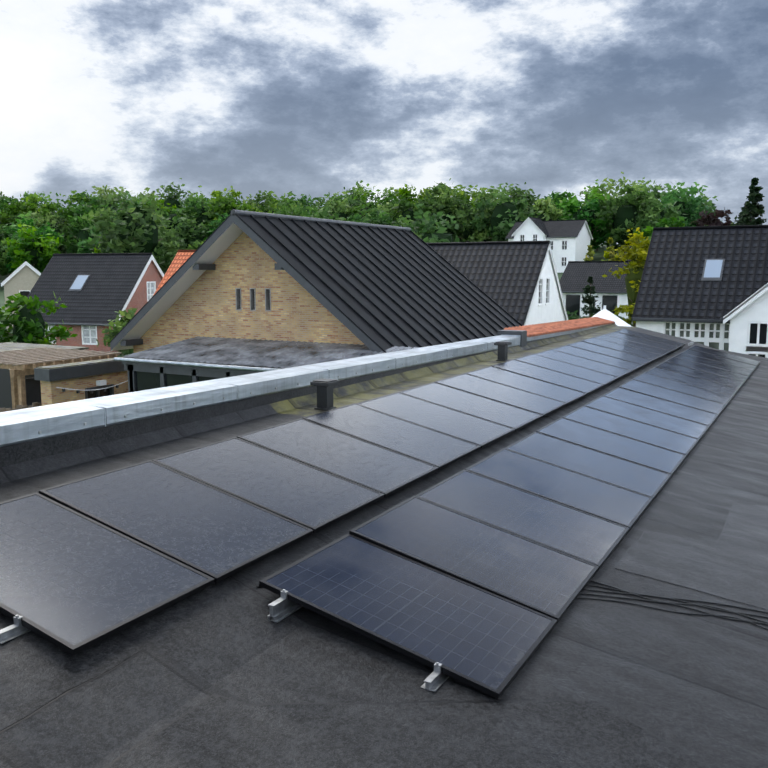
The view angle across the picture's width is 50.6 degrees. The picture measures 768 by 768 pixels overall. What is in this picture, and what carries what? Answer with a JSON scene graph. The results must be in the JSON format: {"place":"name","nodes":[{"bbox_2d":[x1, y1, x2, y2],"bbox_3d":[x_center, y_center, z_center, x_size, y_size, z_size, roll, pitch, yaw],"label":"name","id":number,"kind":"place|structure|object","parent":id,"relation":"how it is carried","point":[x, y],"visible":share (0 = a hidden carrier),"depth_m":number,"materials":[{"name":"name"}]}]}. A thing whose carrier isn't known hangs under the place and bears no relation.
{"place":"outdoors","nodes":[
{"label":"outdoors","id":0,"kind":"place"},
{"bbox_2d":[34,357,127,405],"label":"yellow brick wing","id":1,"kind":"structure","parent":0,"point":[68,382],"depth_m":19.23,"materials":[{"name":"beige brick"}]},
{"bbox_2d":[152,250,195,296],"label":"tiled roof","id":2,"kind":"structure","parent":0,"point":[180,259],"depth_m":47.31,"materials":[{"name":"tile"}]},
{"bbox_2d":[0,245,628,356],"bbox_3d":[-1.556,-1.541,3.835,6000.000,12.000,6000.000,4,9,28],"label":"ground","id":3,"kind":"structure","parent":0,"point":[598,255],"depth_m":131.32,"materials":[{"name":"green plant"}]},
{"bbox_2d":[0,260,40,330],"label":"house","id":4,"kind":"structure","parent":3,"relation":"on","point":[22,279],"depth_m":68.09,"materials":[{"name":"beige paint"}]},
{"bbox_2d":[0,342,88,408],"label":"dark garden container","id":5,"kind":"object","parent":3,"relation":"on","point":[5,393],"visible":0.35,"depth_m":25.04,"materials":[{"name":"black plastic"}]},
{"bbox_2d":[0,347,121,411],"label":"pergola","id":6,"kind":"object","parent":3,"relation":"on","point":[20,365],"visible":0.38,"depth_m":19.84,"materials":[{"name":"brown wood"}]},
{"bbox_2d":[12,253,163,354],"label":"house","id":7,"kind":"structure","parent":3,"relation":"on","point":[94,292],"depth_m":50.73,"materials":[{"name":"black tile"}]},
{"bbox_2d":[0,187,458,356],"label":"garden trees","id":8,"kind":"object","parent":3,"relation":"on","point":[135,230],"visible":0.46,"depth_m":73.15,"materials":[{"name":"green plant"}]},
{"bbox_2d":[110,209,522,352],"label":"house","id":9,"kind":"structure","parent":3,"relation":"on","point":[376,287],"depth_m":18.99,"materials":[{"name":"brick"}]},
{"bbox_2d":[114,263,420,392],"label":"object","id":10,"kind":"object","parent":9,"relation":"attached to","point":[195,359],"visible":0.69,"depth_m":17.05,"materials":[{"name":"grey"}]},
{"bbox_2d":[0,172,736,275],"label":"trees","id":11,"kind":"object","parent":3,"relation":"on","point":[34,235],"visible":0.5,"depth_m":135.35,"materials":[{"name":"green plant"}]},
{"bbox_2d":[0,323,767,767],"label":"flat roof","id":12,"kind":"structure","parent":3,"relation":"on","point":[694,687],"depth_m":5.23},
{"bbox_2d":[0,492,214,654],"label":"solar panel","id":13,"kind":"object","parent":12,"relation":"on","point":[72,582],"visible":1,"depth_m":5.06,"materials":[{"name":"black glass"}]},
{"bbox_2d":[39,460,312,582],"bbox_3d":[-1.558,0.976,6.166,1.722,0.037,1.134,18,15,26],"label":"solar panel","id":14,"kind":"object","parent":12,"relation":"on","point":[217,535],"visible":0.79,"depth_m":6.07,"materials":[{"name":"black glass"}]},
{"bbox_2d":[0,335,520,446],"bbox_3d":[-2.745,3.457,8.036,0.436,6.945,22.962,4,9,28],"label":"parapet coping","id":15,"kind":"object","parent":12,"relation":"on","point":[31,424],"visible":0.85,"depth_m":8.72,"materials":[{"name":"grey metal"}]},
{"bbox_2d":[152,437,384,532],"bbox_3d":[-1.007,0.839,7.169,1.722,0.035,1.134,18,15,26],"label":"solar panel","id":16,"kind":"object","parent":12,"relation":"on","point":[314,499],"visible":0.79,"depth_m":7.09,"materials":[{"name":"black glass"}]},
{"bbox_2d":[310,378,338,409],"bbox_3d":[-0.724,0.128,9.991,0.260,0.360,0.260,4,9,28],"label":"roof vent","id":17,"kind":"object","parent":12,"relation":"on","point":[324,394],"visible":0.94,"depth_m":9.92,"materials":[{"name":"grey metal"}]},
{"bbox_2d":[236,418,438,496],"bbox_3d":[-0.454,0.700,8.173,1.722,0.035,1.134,18,15,26],"label":"solar panel","id":18,"kind":"object","parent":12,"relation":"on","point":[383,470],"visible":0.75,"depth_m":8.10,"materials":[{"name":"black glass"}]},
{"bbox_2d":[0,342,693,691],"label":"mounting brackets","id":19,"kind":"object","parent":12,"relation":"on","point":[282,607],"visible":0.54,"depth_m":4.78,"materials":[{"name":"silver metal"}]},
{"bbox_2d":[0,503,767,767],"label":"roofing felt","id":20,"kind":"object","parent":12,"relation":"on","point":[214,730],"visible":0.94,"depth_m":4.32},
{"bbox_2d":[302,403,480,469],"bbox_3d":[0.098,0.557,9.174,1.722,0.036,1.134,18,15,26],"label":"solar panel","id":21,"kind":"object","parent":12,"relation":"on","point":[440,450],"visible":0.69,"depth_m":9.11,"materials":[{"name":"black glass"}]},
{"bbox_2d":[259,533,556,698],"bbox_3d":[0.184,1.484,5.503,1.722,0.035,1.134,17,15,26],"label":"solar panel","id":22,"kind":"object","parent":12,"relation":"on","point":[482,640],"visible":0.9,"depth_m":5.39,"materials":[{"name":"black glass"}]},
{"bbox_2d":[356,392,514,447],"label":"solar panel","id":23,"kind":"object","parent":12,"relation":"on","point":[481,432],"visible":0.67,"depth_m":10.13,"materials":[{"name":"black glass"}]},
{"bbox_2d":[399,382,543,430],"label":"solar panel","id":24,"kind":"object","parent":12,"relation":"on","point":[510,416],"visible":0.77,"depth_m":11.14,"materials":[{"name":"black glass"}]},
{"bbox_2d":[349,496,598,621],"bbox_3d":[0.737,1.334,6.503,1.722,0.037,1.134,18,15,26],"label":"solar panel","id":25,"kind":"object","parent":12,"relation":"on","point":[537,577],"visible":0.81,"depth_m":6.41,"materials":[{"name":"black glass"}]},
{"bbox_2d":[435,373,566,416],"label":"solar panel","id":26,"kind":"object","parent":12,"relation":"on","point":[516,397],"visible":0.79,"depth_m":12.14,"materials":[{"name":"black glass"}]},
{"bbox_2d":[494,341,511,360],"bbox_3d":[2.245,-0.620,15.382,0.260,0.360,0.260,4,9,28],"label":"roof vent","id":27,"kind":"object","parent":12,"relation":"on","point":[502,350],"visible":1,"depth_m":15.32,"materials":[{"name":"grey metal"}]},
{"bbox_2d":[256,580,767,629],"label":"roof cables","id":28,"kind":"object","parent":12,"relation":"on","point":[687,603],"visible":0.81,"depth_m":6.21,"materials":[{"name":"black plastic"}]},
{"bbox_2d":[415,469,628,569],"bbox_3d":[1.289,1.199,7.506,1.722,0.035,1.134,18,15,26],"label":"solar panel","id":29,"kind":"object","parent":12,"relation":"on","point":[581,535],"visible":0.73,"depth_m":7.44,"materials":[{"name":"black glass"}]},
{"bbox_2d":[466,366,586,404],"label":"solar panel","id":30,"kind":"object","parent":12,"relation":"on","point":[568,396],"visible":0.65,"depth_m":13.15,"materials":[{"name":"black glass"}]},
{"bbox_2d":[491,359,603,394],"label":"solar panel","id":31,"kind":"object","parent":12,"relation":"on","point":[553,377],"visible":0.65,"depth_m":14.14,"materials":[{"name":"black glass"}]},
{"bbox_2d":[465,448,652,529],"bbox_3d":[1.842,1.058,8.511,1.722,0.036,1.134,18,15,26],"label":"solar panel","id":32,"kind":"object","parent":12,"relation":"on","point":[598,498],"visible":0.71,"depth_m":8.45,"materials":[{"name":"black glass"}]},
{"bbox_2d":[514,354,618,385],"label":"solar panel","id":33,"kind":"object","parent":12,"relation":"on","point":[604,379],"visible":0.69,"depth_m":15.16,"materials":[{"name":"black glass"}]},
{"bbox_2d":[535,349,631,378],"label":"solar panel","id":34,"kind":"object","parent":12,"relation":"on","point":[619,372],"visible":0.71,"depth_m":16.18,"materials":[{"name":"black glass"}]},
{"bbox_2d":[505,431,671,500],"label":"solar panel","id":35,"kind":"object","parent":12,"relation":"on","point":[629,475],"visible":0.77,"depth_m":9.47,"materials":[{"name":"black glass"}]},
{"bbox_2d":[553,345,643,371],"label":"solar panel","id":36,"kind":"object","parent":12,"relation":"on","point":[605,359],"visible":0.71,"depth_m":17.18,"materials":[{"name":"black glass"}]},
{"bbox_2d":[567,341,653,365],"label":"solar panel","id":37,"kind":"object","parent":12,"relation":"on","point":[644,361],"visible":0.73,"depth_m":18.17,"materials":[{"name":"black glass"}]},
{"bbox_2d":[536,417,686,475],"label":"solar panel","id":38,"kind":"object","parent":12,"relation":"on","point":[626,448],"visible":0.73,"depth_m":10.46,"materials":[{"name":"black glass"}]},
{"bbox_2d":[581,337,662,360],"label":"solar panel","id":39,"kind":"object","parent":12,"relation":"on","point":[624,348],"visible":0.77,"depth_m":19.17,"materials":[{"name":"black glass"}]},
{"bbox_2d":[562,406,698,455],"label":"solar panel","id":40,"kind":"object","parent":12,"relation":"on","point":[646,433],"visible":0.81,"depth_m":11.47,"materials":[{"name":"black glass"}]},
{"bbox_2d":[595,334,670,355],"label":"solar panel","id":41,"kind":"object","parent":12,"relation":"on","point":[663,352],"visible":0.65,"depth_m":20.21,"materials":[{"name":"black glass"}]},
{"bbox_2d":[605,331,678,351],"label":"solar panel","id":42,"kind":"object","parent":12,"relation":"on","point":[671,348],"visible":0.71,"depth_m":21.20,"materials":[{"name":"black glass"}]},
{"bbox_2d":[584,396,709,440],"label":"solar panel","id":43,"kind":"object","parent":12,"relation":"on","point":[686,427],"visible":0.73,"depth_m":12.48,"materials":[{"name":"black glass"}]},
{"bbox_2d":[615,329,685,347],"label":"solar panel","id":44,"kind":"object","parent":12,"relation":"on","point":[651,337],"visible":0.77,"depth_m":22.18,"materials":[{"name":"black glass"}]},
{"bbox_2d":[602,387,718,427],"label":"solar panel","id":45,"kind":"object","parent":12,"relation":"on","point":[667,407],"visible":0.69,"depth_m":13.49,"materials":[{"name":"black glass"}]},
{"bbox_2d":[618,379,725,414],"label":"solar panel","id":46,"kind":"object","parent":12,"relation":"on","point":[675,396],"visible":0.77,"depth_m":14.49,"materials":[{"name":"black glass"}]},
{"bbox_2d":[633,372,732,405],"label":"solar panel","id":47,"kind":"object","parent":12,"relation":"on","point":[696,391],"visible":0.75,"depth_m":15.50,"materials":[{"name":"black glass"}]},
{"bbox_2d":[645,367,738,396],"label":"solar panel","id":48,"kind":"object","parent":12,"relation":"on","point":[699,382],"visible":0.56,"depth_m":16.53,"materials":[{"name":"black glass"}]},
{"bbox_2d":[655,361,743,388],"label":"solar panel","id":49,"kind":"object","parent":12,"relation":"on","point":[727,381],"visible":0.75,"depth_m":17.51,"materials":[{"name":"black glass"}]},
{"bbox_2d":[666,356,748,382],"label":"solar panel","id":50,"kind":"object","parent":12,"relation":"on","point":[709,369],"visible":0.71,"depth_m":18.52,"materials":[{"name":"black glass"}]},
{"bbox_2d":[674,352,752,375],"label":"solar panel","id":51,"kind":"object","parent":12,"relation":"on","point":[721,365],"visible":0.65,"depth_m":19.54,"materials":[{"name":"black glass"}]},
{"bbox_2d":[682,349,756,370],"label":"solar panel","id":52,"kind":"object","parent":12,"relation":"on","point":[721,359],"visible":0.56,"depth_m":20.55,"materials":[{"name":"black glass"}]},
{"bbox_2d":[688,345,760,365],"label":"solar panel","id":53,"kind":"object","parent":12,"relation":"on","point":[725,355],"visible":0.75,"depth_m":21.50,"materials":[{"name":"black glass"}]},
{"bbox_2d":[506,219,592,272],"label":"hill villa","id":54,"kind":"object","parent":3,"relation":"on","point":[569,240],"depth_m":116.07,"materials":[{"name":"white paint"}]},
{"bbox_2d":[511,216,548,240],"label":"house","id":55,"kind":"structure","parent":54,"relation":"attached to","point":[531,229],"depth_m":115.93,"materials":[{"name":"white paint"}]},
{"bbox_2d":[580,276,600,318],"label":"monkey puzzle tree","id":56,"kind":"object","parent":3,"relation":"on","point":[591,309],"visible":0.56,"depth_m":52.38,"materials":[{"name":"green plant"}]},
{"bbox_2d":[566,310,633,326],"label":"green hedge","id":57,"kind":"object","parent":3,"relation":"on","point":[573,317],"depth_m":57.86,"materials":[{"name":"green plant"}]},
{"bbox_2d":[583,237,621,260],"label":"shrubs","id":58,"kind":"object","parent":3,"relation":"on","point":[610,253],"visible":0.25,"depth_m":90.29,"materials":[{"name":"green plant"}]},
{"bbox_2d":[592,305,632,326],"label":"garden pavilion","id":59,"kind":"structure","parent":3,"relation":"on","point":[604,313],"depth_m":43.04,"materials":[{"name":"white fabric"}]},
{"bbox_2d":[602,227,649,326],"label":"tree","id":60,"kind":"object","parent":3,"relation":"on","point":[636,255],"visible":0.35,"depth_m":45.87,"materials":[{"name":"yellow plant"}]},
{"bbox_2d":[694,207,732,225],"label":"copper beech tree","id":61,"kind":"object","parent":3,"relation":"on","point":[711,219],"visible":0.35,"depth_m":104.37,"materials":[{"name":"red plant"}]},
{"bbox_2d":[732,177,765,225],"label":"spruce trees","id":62,"kind":"object","parent":3,"relation":"on","point":[752,210],"visible":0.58,"depth_m":107.71,"materials":[{"name":"green plant"}]},
{"bbox_2d":[0,0,767,244],"label":"sky","id":63,"kind":"structure","parent":0,"point":[316,98],"materials":[{"name":"grey"}]},
{"bbox_2d":[427,241,567,325],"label":"white house","id":64,"kind":"structure","parent":0,"point":[518,281],"depth_m":37.08,"materials":[{"name":"black tile"}]},
{"bbox_2d":[497,317,614,346],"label":"tiled roof","id":65,"kind":"structure","parent":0,"point":[533,332],"depth_m":19.89,"materials":[{"name":"orange tile"}]},
{"bbox_2d":[559,261,629,317],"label":"long white house","id":66,"kind":"structure","parent":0,"point":[611,294],"depth_m":64.79,"materials":[{"name":"grey tile"}]},
{"bbox_2d":[632,225,767,351],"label":"white house","id":67,"kind":"structure","parent":0,"point":[697,283],"depth_m":32.28,"materials":[{"name":"black tile"}]},
{"bbox_2d":[720,283,767,357],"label":"house","id":68,"kind":"structure","parent":67,"relation":"attached to","point":[748,318],"depth_m":28.96,"materials":[{"name":"white paint"}]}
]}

